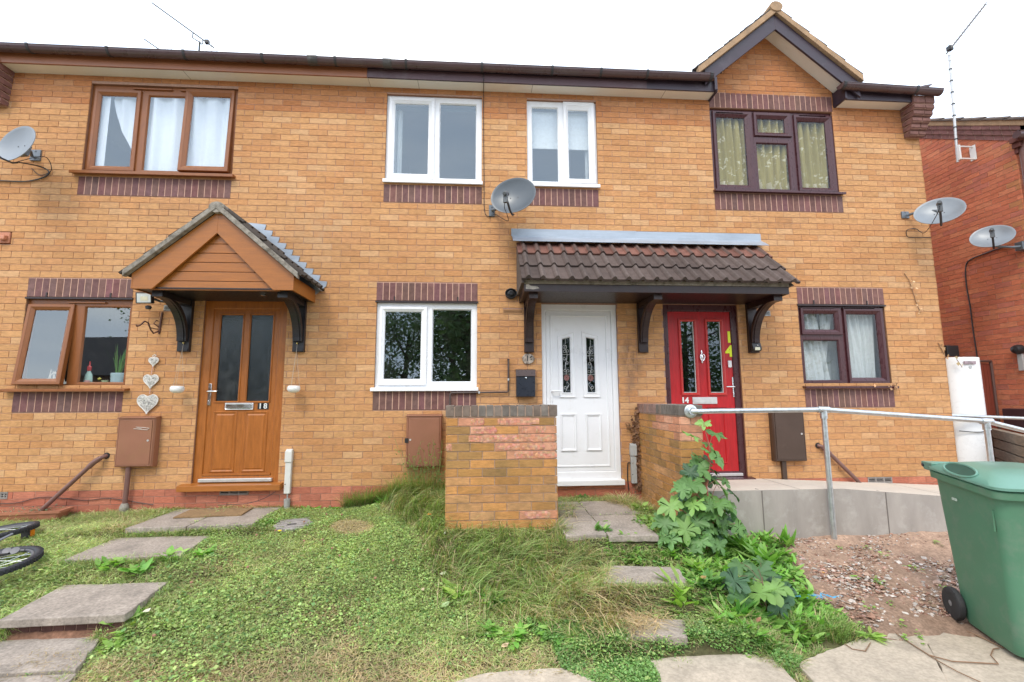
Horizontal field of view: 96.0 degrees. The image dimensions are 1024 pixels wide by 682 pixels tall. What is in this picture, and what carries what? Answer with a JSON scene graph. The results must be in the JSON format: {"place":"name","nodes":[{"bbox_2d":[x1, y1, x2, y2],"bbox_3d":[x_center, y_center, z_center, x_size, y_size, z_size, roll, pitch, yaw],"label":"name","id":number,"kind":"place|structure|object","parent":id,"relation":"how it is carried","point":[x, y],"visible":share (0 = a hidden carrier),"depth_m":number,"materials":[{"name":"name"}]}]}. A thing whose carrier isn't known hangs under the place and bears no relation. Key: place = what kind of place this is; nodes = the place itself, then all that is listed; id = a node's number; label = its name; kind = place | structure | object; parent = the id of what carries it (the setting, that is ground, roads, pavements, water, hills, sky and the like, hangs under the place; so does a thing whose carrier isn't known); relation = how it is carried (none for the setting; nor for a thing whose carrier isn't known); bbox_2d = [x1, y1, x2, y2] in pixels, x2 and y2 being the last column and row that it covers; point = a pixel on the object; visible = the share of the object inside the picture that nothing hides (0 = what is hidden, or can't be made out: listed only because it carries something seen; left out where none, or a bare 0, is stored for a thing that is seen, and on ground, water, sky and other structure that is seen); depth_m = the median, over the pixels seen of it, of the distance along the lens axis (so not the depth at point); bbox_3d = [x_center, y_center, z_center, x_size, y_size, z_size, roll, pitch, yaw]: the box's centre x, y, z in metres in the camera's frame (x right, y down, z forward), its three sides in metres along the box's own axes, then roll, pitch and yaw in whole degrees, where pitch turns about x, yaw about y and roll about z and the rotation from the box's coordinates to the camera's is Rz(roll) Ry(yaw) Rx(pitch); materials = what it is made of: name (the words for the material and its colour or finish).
{"place":"outdoors","nodes":[
{"label":"outdoors","id":0,"kind":"place"},
{"bbox_2d":[0,505,995,681],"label":"ground","id":1,"kind":"structure","parent":0,"point":[928,624],"depth_m":3.26,"materials":[{"name":"soil"}]},
{"bbox_2d":[0,521,43,575],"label":"bicycle","id":2,"kind":"object","parent":1,"relation":"on","point":[27,530],"visible":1,"depth_m":3.63,"materials":[{"name":"rubber"}]},
{"bbox_2d":[0,503,73,523],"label":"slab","id":3,"kind":"object","parent":1,"relation":"on","point":[48,513],"visible":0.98,"depth_m":4.66,"materials":[{"name":"stone"}]},
{"bbox_2d":[0,674,75,681],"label":"paving slab","id":4,"kind":"structure","parent":1,"relation":"on","point":[39,678],"depth_m":2.46,"materials":[{"name":"grey concrete"}]},
{"bbox_2d":[0,637,98,677],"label":"paving slab","id":5,"kind":"structure","parent":1,"relation":"on","point":[11,651],"depth_m":2.65,"materials":[{"name":"grey concrete"}]},
{"bbox_2d":[6,619,131,632],"bbox_3d":[-2.799,1.849,2.922,0.680,0.153,0.095,0,-7,-4],"label":"brick riser","id":6,"kind":"object","parent":1,"relation":"on","point":[79,627],"visible":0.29,"depth_m":2.88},
{"bbox_2d":[0,582,167,627],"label":"paving slab","id":7,"kind":"structure","parent":1,"relation":"on","point":[88,604],"depth_m":3.01,"materials":[{"name":"grey concrete"}]},
{"bbox_2d":[95,555,129,570],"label":"weed plant","id":8,"kind":"object","parent":1,"relation":"on","point":[105,562],"visible":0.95,"depth_m":3.57,"materials":[{"name":"green plant"}]},
{"bbox_2d":[94,621,135,652],"bbox_3d":[-2.428,1.804,2.801,0.208,0.131,0.210,0,-7,-4],"label":"weed plant","id":9,"kind":"object","parent":1,"relation":"on","point":[107,642],"visible":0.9,"depth_m":2.81,"materials":[{"name":"green plant"}]},
{"bbox_2d":[118,557,154,575],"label":"weed plant","id":10,"kind":"object","parent":1,"relation":"on","point":[143,567],"visible":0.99,"depth_m":3.52,"materials":[{"name":"green plant"}]},
{"bbox_2d":[65,535,209,563],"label":"paving slab","id":11,"kind":"structure","parent":1,"relation":"on","point":[130,546],"depth_m":3.88,"materials":[{"name":"grey concrete"}]},
{"bbox_2d":[154,545,190,561],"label":"weed plant","id":12,"kind":"object","parent":1,"relation":"on","point":[170,550],"visible":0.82,"depth_m":3.73,"materials":[{"name":"green plant"}]},
{"bbox_2d":[125,508,220,533],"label":"paving slab","id":13,"kind":"structure","parent":1,"relation":"on","point":[166,522],"depth_m":4.36,"materials":[{"name":"grey concrete"}]},
{"bbox_2d":[173,507,252,518],"bbox_3d":[-3.050,1.762,4.731,0.621,0.022,0.311,1,-7,-10],"label":"doormat","id":14,"kind":"object","parent":13,"relation":"on","point":[201,513],"visible":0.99,"depth_m":4.70,"materials":[{"name":"brown fabric"}]},
{"bbox_2d":[0,42,374,513],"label":"terraced house","id":15,"kind":"structure","parent":1,"relation":"on","point":[144,150],"depth_m":5.28,"materials":[{"name":"brick"}]},
{"bbox_2d":[0,126,51,181],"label":"satellite dish","id":16,"kind":"object","parent":15,"relation":"attached to","point":[16,143],"visible":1,"depth_m":5.03,"materials":[{"name":"metal"}]},
{"bbox_2d":[0,299,132,391],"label":"window","id":17,"kind":"structure","parent":15,"relation":"in","point":[74,335],"depth_m":5.11,"materials":[{"name":"brown plastic"}]},
{"bbox_2d":[40,453,109,510],"bbox_3d":[-4.623,1.496,4.850,0.590,0.606,0.096,1,-7,-13],"label":"waste pipe","id":18,"kind":"object","parent":15,"relation":"attached to","point":[79,475],"visible":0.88,"depth_m":4.84,"materials":[{"name":"brown plastic"}]},
{"bbox_2d":[110,347,125,381],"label":"potted plant","id":19,"kind":"object","parent":15,"relation":"on","point":[117,375],"visible":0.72,"depth_m":5.20,"materials":[{"name":"green plant"}]},
{"bbox_2d":[114,416,161,511],"bbox_3d":[-4.037,1.312,4.940,0.393,1.003,0.104,0,-7,-4],"label":"meter box","id":20,"kind":"object","parent":15,"relation":"attached to","point":[138,439],"visible":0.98,"depth_m":4.92,"materials":[{"name":"brown plastic"}]},
{"bbox_2d":[116,420,152,464],"bbox_3d":[-4.036,1.085,4.928,0.333,0.472,0.013,0,-7,-4],"label":"door","id":21,"kind":"structure","parent":20,"relation":"in","point":[133,448],"depth_m":4.92,"materials":[{"name":"brown plastic"}]},
{"bbox_2d":[137,354,158,413],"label":"hanging hearts","id":22,"kind":"object","parent":15,"relation":"hanging from","point":[146,404],"visible":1,"depth_m":5.06,"materials":[{"name":"white wicker"}]},
{"bbox_2d":[135,292,164,308],"bbox_3d":[-3.938,-0.439,5.102,0.387,0.187,0.128,3,-8,-26],"label":"floodlight","id":23,"kind":"object","parent":15,"relation":"attached to","point":[143,298],"visible":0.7,"depth_m":5.04,"materials":[{"name":"black plastic"}]},
{"bbox_2d":[69,85,237,178],"bbox_3d":[-4.167,-2.480,5.477,1.800,1.155,0.190,0,-7,-4],"label":"window","id":24,"kind":"structure","parent":15,"relation":"in","point":[169,132],"depth_m":5.52,"materials":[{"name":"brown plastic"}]},
{"bbox_2d":[151,2,219,50],"bbox_3d":[-6.376,-5.350,8.894,1.454,2.716,0.379,-2,-7,13],"label":"television aerial","id":25,"kind":"object","parent":15,"relation":"attached to","point":[206,41],"visible":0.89,"depth_m":8.90,"materials":[{"name":"metal"}]},
{"bbox_2d":[118,201,326,351],"bbox_3d":[-3.035,-0.670,4.957,1.820,1.518,0.688,0,-7,-4],"label":"canopy","id":26,"kind":"object","parent":15,"relation":"attached to","point":[217,251],"depth_m":4.72,"materials":[{"name":"brown wood"}]},
{"bbox_2d":[169,342,184,392],"bbox_3d":[-3.631,0.285,5.027,0.136,0.562,0.139,0,-7,-4],"label":"hanging pot","id":27,"kind":"object","parent":26,"relation":"hanging from","point":[176,389],"visible":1,"depth_m":4.96,"materials":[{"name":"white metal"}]},
{"bbox_2d":[176,301,286,491],"bbox_3d":[-3.055,0.582,5.156,1.070,2.095,0.185,0,-7,-4],"label":"door","id":28,"kind":"structure","parent":15,"relation":"in","point":[237,444],"depth_m":5.18,"materials":[{"name":"brown wood"}]},
{"bbox_2d":[284,449,293,508],"bbox_3d":[-2.454,1.515,5.044,0.077,0.650,0.068,0,-7,-4],"label":"cable duct","id":29,"kind":"object","parent":15,"relation":"attached to","point":[289,454],"visible":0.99,"depth_m":5.04,"materials":[{"name":"white plastic"}]},
{"bbox_2d":[191,543,216,557],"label":"weed plant","id":30,"kind":"object","parent":1,"relation":"on","point":[210,549],"visible":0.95,"depth_m":3.79,"materials":[{"name":"green plant"}]},
{"bbox_2d":[187,507,279,530],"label":"paving slab","id":31,"kind":"structure","parent":1,"relation":"on","point":[253,515],"depth_m":4.46,"materials":[{"name":"grey concrete"}]},
{"bbox_2d":[274,517,311,531],"bbox_3d":[-2.108,1.772,4.440,0.340,0.060,0.297,0,-7,-4],"label":"manhole cover","id":32,"kind":"object","parent":1,"relation":"on","point":[293,524],"visible":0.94,"depth_m":4.40,"materials":[{"name":"concrete"}]},
{"bbox_2d":[0,495,679,681],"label":"straw","id":33,"kind":"object","parent":1,"relation":"on","point":[638,623],"visible":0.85,"depth_m":2.93,"materials":[{"name":"beige plant"}]},
{"bbox_2d":[0,495,807,681],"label":"grass","id":34,"kind":"structure","parent":1,"relation":"on","point":[103,527],"depth_m":3.20,"materials":[{"name":"green plant"}]},
{"bbox_2d":[388,436,445,498],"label":"wall weeds","id":35,"kind":"object","parent":1,"relation":"on","point":[416,473],"depth_m":5.03,"materials":[{"name":"green plant"}]},
{"bbox_2d":[0,468,870,681],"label":"long grass","id":36,"kind":"structure","parent":1,"relation":"on","point":[397,497],"depth_m":3.40,"materials":[{"name":"green plant"}]},
{"bbox_2d":[433,577,473,598],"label":"weed plant","id":37,"kind":"object","parent":1,"relation":"on","point":[449,590],"visible":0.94,"depth_m":3.30,"materials":[{"name":"green plant"}]},
{"bbox_2d":[477,619,503,636],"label":"weed plant","id":38,"kind":"object","parent":1,"relation":"on","point":[488,626],"visible":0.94,"depth_m":2.94,"materials":[{"name":"green plant"}]},
{"bbox_2d":[476,584,509,605],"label":"weed plant","id":39,"kind":"object","parent":1,"relation":"on","point":[501,599],"visible":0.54,"depth_m":3.26,"materials":[{"name":"green plant"}]},
{"bbox_2d":[352,58,646,503],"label":"terraced house","id":40,"kind":"structure","parent":1,"relation":"on","point":[443,316],"depth_m":5.55,"materials":[{"name":"brick"}]},
{"bbox_2d":[405,414,442,466],"bbox_3d":[-0.988,1.114,5.170,0.409,0.583,0.104,0,-7,-4],"label":"meter box","id":41,"kind":"object","parent":40,"relation":"attached to","point":[424,430],"visible":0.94,"depth_m":5.13,"materials":[{"name":"brown plastic"}]},
{"bbox_2d":[408,418,439,465],"bbox_3d":[-0.983,1.118,5.130,0.343,0.517,0.013,0,-7,-4],"label":"door","id":42,"kind":"structure","parent":41,"relation":"in","point":[424,431],"depth_m":5.13,"materials":[{"name":"brown plastic"}]},
{"bbox_2d":[370,303,477,390],"bbox_3d":[-1.003,0.067,5.381,1.220,1.033,0.150,0,-7,-4],"label":"window","id":43,"kind":"structure","parent":40,"relation":"in","point":[425,383],"depth_m":5.37,"materials":[{"name":"white plastic"}]},
{"bbox_2d":[382,96,482,184],"bbox_3d":[-0.964,-2.467,5.740,1.197,1.165,0.236,0,-7,-4],"label":"window","id":44,"kind":"structure","parent":40,"relation":"in","point":[393,170],"depth_m":5.71,"materials":[{"name":"white plastic"}]},
{"bbox_2d":[449,359,509,404],"bbox_3d":[-0.373,0.610,5.304,0.694,0.811,0.045,0,-7,-4],"label":"gas pipe","id":45,"kind":"object","parent":40,"relation":"attached to","point":[479,392],"visible":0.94,"depth_m":5.30,"materials":[{"name":"brown metal"}]},
{"bbox_2d":[483,73,535,220],"bbox_3d":[-0.119,-2.327,5.421,0.454,1.934,0.700,5,-9,-37],"label":"satellite dish","id":46,"kind":"object","parent":40,"relation":"attached to","point":[512,196],"visible":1,"depth_m":5.31,"materials":[{"name":"grey metal"}]},
{"bbox_2d":[515,369,535,396],"bbox_3d":[0.155,0.486,5.322,0.227,0.326,0.109,0,-7,-4],"label":"letterbox","id":47,"kind":"object","parent":40,"relation":"attached to","point":[525,382],"visible":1,"depth_m":5.28,"materials":[{"name":"black metal"}]},
{"bbox_2d":[527,101,599,187],"bbox_3d":[0.626,-2.462,5.847,0.915,1.166,0.236,0,-7,-4],"label":"window","id":48,"kind":"structure","parent":40,"relation":"in","point":[562,131],"depth_m":5.86,"materials":[{"name":"white plastic"}]},
{"bbox_2d":[541,304,624,485],"bbox_3d":[0.810,0.607,5.432,0.948,2.108,0.150,0,-7,-4],"label":"door","id":49,"kind":"structure","parent":40,"relation":"in","point":[580,367],"depth_m":5.45,"materials":[{"name":"white plastic"}]},
{"bbox_2d":[629,443,636,482],"bbox_3d":[1.403,1.410,5.320,0.076,0.450,0.055,0,-7,-4],"label":"cable duct","id":50,"kind":"object","parent":40,"relation":"attached to","point":[633,454],"visible":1,"depth_m":5.31,"materials":[{"name":"grey plastic"}]},
{"bbox_2d":[631,407,641,492],"bbox_3d":[1.456,1.257,5.335,0.178,0.976,0.065,0,-7,-4],"label":"dead vine","id":51,"kind":"object","parent":40,"relation":"attached to","point":[638,484],"visible":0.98,"depth_m":5.34,"materials":[{"name":"brown plant"}]},
{"bbox_2d":[511,229,800,352],"bbox_3d":[1.585,-0.652,5.240,3.140,1.508,0.740,0,-7,-4],"label":"door canopy","id":52,"kind":"object","parent":40,"relation":"attached to","point":[595,270],"visible":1,"depth_m":5.25,"materials":[{"name":"brown tile"}]},
{"bbox_2d":[445,404,557,529],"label":"brick wing wall","id":53,"kind":"structure","parent":1,"relation":"on","point":[501,463],"depth_m":4.13,"materials":[{"name":"orange brick"}]},
{"bbox_2d":[496,621,530,649],"bbox_3d":[-0.009,1.840,2.910,0.254,0.091,0.243,-5,-8,32],"label":"weed plant","id":54,"kind":"object","parent":1,"relation":"on","point":[519,631],"visible":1,"depth_m":2.89,"materials":[{"name":"green plant"}]},
{"bbox_2d":[456,668,594,681],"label":"paving slab","id":55,"kind":"structure","parent":1,"relation":"on","point":[549,675],"depth_m":2.55,"materials":[{"name":"concrete"}]},
{"bbox_2d":[536,617,562,641],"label":"weed plant","id":56,"kind":"object","parent":1,"relation":"on","point":[542,632],"visible":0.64,"depth_m":2.95,"materials":[{"name":"green plant"}]},
{"bbox_2d":[558,501,606,541],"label":"paving slab","id":57,"kind":"structure","parent":1,"relation":"on","point":[585,528],"depth_m":4.08,"materials":[{"name":"grey concrete"}]},
{"bbox_2d":[579,501,639,515],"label":"paving slab","id":58,"kind":"structure","parent":1,"relation":"on","point":[600,508],"depth_m":4.70,"materials":[{"name":"grey concrete"}]},
{"bbox_2d":[592,515,658,541],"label":"paving slab","id":59,"kind":"structure","parent":1,"relation":"on","point":[625,524],"depth_m":3.97,"materials":[{"name":"grey concrete"}]},
{"bbox_2d":[603,565,686,587],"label":"paving slab","id":60,"kind":"structure","parent":1,"relation":"on","point":[646,573],"depth_m":3.39,"materials":[{"name":"grey concrete"}]},
{"bbox_2d":[625,618,687,644],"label":"paving slab","id":61,"kind":"structure","parent":1,"relation":"on","point":[676,633],"depth_m":2.84,"materials":[{"name":"grey concrete"}]},
{"bbox_2d":[637,403,705,534],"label":"brick wing wall","id":62,"kind":"structure","parent":1,"relation":"on","point":[667,446],"depth_m":4.64,"materials":[{"name":"orange brick"}]},
{"bbox_2d":[653,561,698,615],"bbox_3d":[1.123,1.716,3.176,0.265,0.270,0.339,0,-7,-4],"label":"weed plant","id":63,"kind":"object","parent":1,"relation":"on","point":[681,595],"visible":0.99,"depth_m":3.16,"materials":[{"name":"green plant"}]},
{"bbox_2d":[650,419,747,557],"bbox_3d":[1.595,1.268,3.980,0.879,1.176,0.439,0,-7,-4],"label":"sycamore sapling","id":64,"kind":"object","parent":1,"relation":"on","point":[710,519],"visible":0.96,"depth_m":3.89,"materials":[{"name":"green plant"}]},
{"bbox_2d":[681,555,716,570],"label":"weed plant","id":65,"kind":"object","parent":1,"relation":"on","point":[692,562],"visible":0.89,"depth_m":3.55,"materials":[{"name":"green plant"}]},
{"bbox_2d":[692,568,725,599],"bbox_3d":[1.401,1.717,3.255,0.219,0.162,0.248,-5,-9,35],"label":"weed plant","id":66,"kind":"object","parent":1,"relation":"on","point":[707,573],"visible":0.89,"depth_m":3.25,"materials":[{"name":"green plant"}]},
{"bbox_2d":[596,514,848,657],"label":"weeds","id":67,"kind":"object","parent":1,"relation":"on","point":[732,552],"visible":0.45,"depth_m":3.40,"materials":[{"name":"green plant"}]},
{"bbox_2d":[651,654,795,681],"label":"paving slab","id":68,"kind":"structure","parent":1,"relation":"on","point":[727,668],"depth_m":2.62,"materials":[{"name":"concrete"}]},
{"bbox_2d":[723,533,768,552],"bbox_3d":[2.018,1.728,4.005,0.396,0.207,0.268,-3,-8,24],"label":"weed plant","id":69,"kind":"object","parent":1,"relation":"on","point":[741,541],"visible":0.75,"depth_m":4.01,"materials":[{"name":"green plant"}]},
{"bbox_2d":[721,593,772,619],"bbox_3d":[1.580,1.773,3.062,0.345,0.186,0.302,-1,-7,6],"label":"weed plant","id":70,"kind":"object","parent":1,"relation":"on","point":[743,609],"visible":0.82,"depth_m":3.05,"materials":[{"name":"green plant"}]},
{"bbox_2d":[715,555,797,620],"bbox_3d":[1.685,1.737,3.242,0.555,0.335,0.464,-4,-8,30],"label":"sycamore sapling","id":71,"kind":"object","parent":1,"relation":"on","point":[771,588],"visible":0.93,"depth_m":3.15,"materials":[{"name":"green plant"}]},
{"bbox_2d":[735,540,789,568],"bbox_3d":[2.060,1.740,3.777,0.314,0.219,0.347,3,-8,-27],"label":"weed plant","id":72,"kind":"object","parent":1,"relation":"on","point":[774,557],"visible":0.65,"depth_m":3.74,"materials":[{"name":"green plant"}]},
{"bbox_2d":[755,606,786,629],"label":"weed plant","id":73,"kind":"object","parent":1,"relation":"on","point":[779,623],"visible":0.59,"depth_m":3.06,"materials":[{"name":"green plant"}]},
{"bbox_2d":[770,524,795,546],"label":"weed plant","id":74,"kind":"object","parent":1,"relation":"on","point":[786,539],"visible":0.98,"depth_m":4.06,"materials":[{"name":"green plant"}]},
{"bbox_2d":[627,1,957,484],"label":"terraced house","id":75,"kind":"structure","parent":1,"relation":"on","point":[795,145],"depth_m":5.82,"materials":[{"name":"brick"}]},
{"bbox_2d":[662,305,755,479],"bbox_3d":[2.306,0.594,5.517,1.025,2.093,0.185,0,-7,-4],"label":"door","id":76,"kind":"structure","parent":75,"relation":"in","point":[702,367],"depth_m":5.58,"materials":[{"name":"plastic"}]},
{"bbox_2d":[709,109,845,194],"bbox_3d":[3.402,-2.442,6.006,1.725,1.160,0.214,0,-7,-4],"label":"window","id":77,"kind":"structure","parent":75,"relation":"in","point":[789,155],"depth_m":6.03,"materials":[{"name":"plastic"}]},
{"bbox_2d":[768,412,806,479],"bbox_3d":[3.275,1.228,5.453,0.403,0.848,0.087,0,-7,-4],"label":"meter box","id":78,"kind":"object","parent":75,"relation":"attached to","point":[787,437],"visible":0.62,"depth_m":5.43,"materials":[{"name":"brown plastic"}]},
{"bbox_2d":[774,412,805,459],"bbox_3d":[3.277,1.116,5.434,0.343,0.547,0.013,0,-7,-4],"label":"door","id":79,"kind":"structure","parent":78,"relation":"in","point":[790,443],"depth_m":5.43,"materials":[{"name":"brown plastic"}]},
{"bbox_2d":[815,443,861,482],"bbox_3d":[3.891,1.474,5.456,0.524,0.522,0.082,-1,-7,3],"label":"waste pipe","id":80,"kind":"object","parent":75,"relation":"attached to","point":[841,465],"visible":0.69,"depth_m":5.44,"materials":[{"name":"brown plastic"}]},
{"bbox_2d":[798,306,898,388],"bbox_3d":[4.117,0.078,5.775,1.190,1.035,0.276,0,-7,-4],"label":"window","id":81,"kind":"structure","parent":75,"relation":"in","point":[837,343],"depth_m":5.79,"materials":[{"name":"plastic"}]},
{"bbox_2d":[900,197,966,237],"bbox_3d":[5.178,-1.565,5.654,0.441,0.406,0.657,0,-7,2],"label":"satellite dish","id":82,"kind":"object","parent":75,"relation":"attached to","point":[941,211],"visible":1,"depth_m":5.63,"materials":[{"name":"metal"}]},
{"bbox_2d":[787,586,820,608],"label":"weed plant","id":83,"kind":"object","parent":1,"relation":"on","point":[804,596],"visible":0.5,"depth_m":3.23,"materials":[{"name":"green plant"}]},
{"bbox_2d":[707,478,947,538],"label":"ramp","id":84,"kind":"structure","parent":1,"relation":"on","point":[801,507],"depth_m":4.34,"materials":[{"name":"concrete"}]},
{"bbox_2d":[684,405,1023,539],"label":"handrail","id":85,"kind":"object","parent":1,"relation":"on","point":[691,411],"visible":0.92,"depth_m":4.34,"materials":[{"name":"metal"}]},
{"bbox_2d":[773,532,959,640],"bbox_3d":[3.597,1.850,3.410,2.794,0.330,1.814,0,-7,-4],"label":"rubble","id":86,"kind":"object","parent":1,"relation":"on","point":[865,582],"visible":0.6,"depth_m":3.58,"materials":[{"name":"gravel"}]},
{"bbox_2d":[851,622,890,644],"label":"weed plant","id":87,"kind":"object","parent":1,"relation":"on","point":[877,635],"visible":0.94,"depth_m":2.93,"materials":[{"name":"green plant"}]},
{"bbox_2d":[798,637,946,681],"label":"paving slab","id":88,"kind":"structure","parent":1,"relation":"on","point":[895,661],"depth_m":2.65,"materials":[{"name":"concrete"}]},
{"bbox_2d":[826,540,943,646],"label":"seedlings","id":89,"kind":"object","parent":1,"relation":"on","point":[919,636],"visible":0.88,"depth_m":3.25,"materials":[{"name":"green plant"}]},
{"bbox_2d":[883,623,1023,681],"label":"paving slab","id":90,"kind":"structure","parent":1,"relation":"on","point":[1008,668],"depth_m":2.71,"materials":[{"name":"concrete"}]},
{"bbox_2d":[896,633,999,681],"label":"twig","id":91,"kind":"object","parent":90,"relation":"on","point":[932,656],"visible":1,"depth_m":2.66,"materials":[{"name":"brown wood"}]},
{"bbox_2d":[921,461,1023,657],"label":"wheelie bin","id":92,"kind":"object","parent":90,"relation":"on","point":[983,505],"visible":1,"depth_m":2.86,"materials":[{"name":"green plastic"}]},
{"bbox_2d":[945,357,987,461],"bbox_3d":[5.875,1.105,6.061,0.505,1.755,0.541,0,-7,-4],"label":"water cylinder","id":93,"kind":"object","parent":1,"relation":"on","point":[965,383],"visible":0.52,"depth_m":5.87,"materials":[{"name":"white metal"}]},
{"bbox_2d":[919,116,1023,433],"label":"brick house","id":94,"kind":"structure","parent":1,"relation":"on","point":[986,186],"depth_m":7.09,"materials":[{"name":"red brick"}]},
{"bbox_2d":[937,2,989,162],"bbox_3d":[7.042,-3.926,7.047,0.429,2.173,0.688,0,-7,-4],"label":"television aerial","id":95,"kind":"object","parent":94,"relation":"attached to","point":[972,149],"visible":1,"depth_m":7.27,"materials":[{"name":"metal"}]},
{"bbox_2d":[965,225,1023,356],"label":"satellite dish","id":96,"kind":"object","parent":94,"relation":"attached to","point":[996,236],"visible":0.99,"depth_m":6.62,"materials":[{"name":"metal"}]},
{"bbox_2d":[1002,408,1023,427],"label":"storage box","id":97,"kind":"object","parent":94,"relation":"attached to","point":[1019,412],"visible":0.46,"depth_m":6.55,"materials":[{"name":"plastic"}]},
{"bbox_2d":[1010,345,1023,370],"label":"wall light","id":98,"kind":"object","parent":94,"relation":"attached to","point":[1018,350],"visible":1,"depth_m":6.55,"materials":[{"name":"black plastic"}]},
{"bbox_2d":[952,414,1023,419],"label":"handrail","id":99,"kind":"object","parent":1,"relation":"on","point":[992,416],"visible":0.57,"depth_m":5.75,"materials":[{"name":"metal"}]},
{"bbox_2d":[980,360,1000,456],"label":"timber gate","id":100,"kind":"structure","parent":1,"relation":"on","point":[989,388],"depth_m":6.82,"materials":[{"name":"brown wood"}]},
{"bbox_2d":[991,428,1023,462],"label":"sleeper wall","id":101,"kind":"structure","parent":1,"relation":"on","point":[1008,446],"depth_m":5.97,"materials":[{"name":"brown wood"}]},
{"bbox_2d":[0,0,1023,117],"label":"sky","id":102,"kind":"structure","parent":0,"point":[895,42],"materials":[{"name":"white"}]},
{"bbox_2d":[944,345,959,356],"bbox_3d":[6.741,0.153,7.071,0.200,0.170,0.060,0,-7,-4],"label":"junction box","id":103,"kind":"object","parent":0,"point":[952,350],"visible":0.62,"depth_m":7.04,"materials":[{"name":"black plastic"}]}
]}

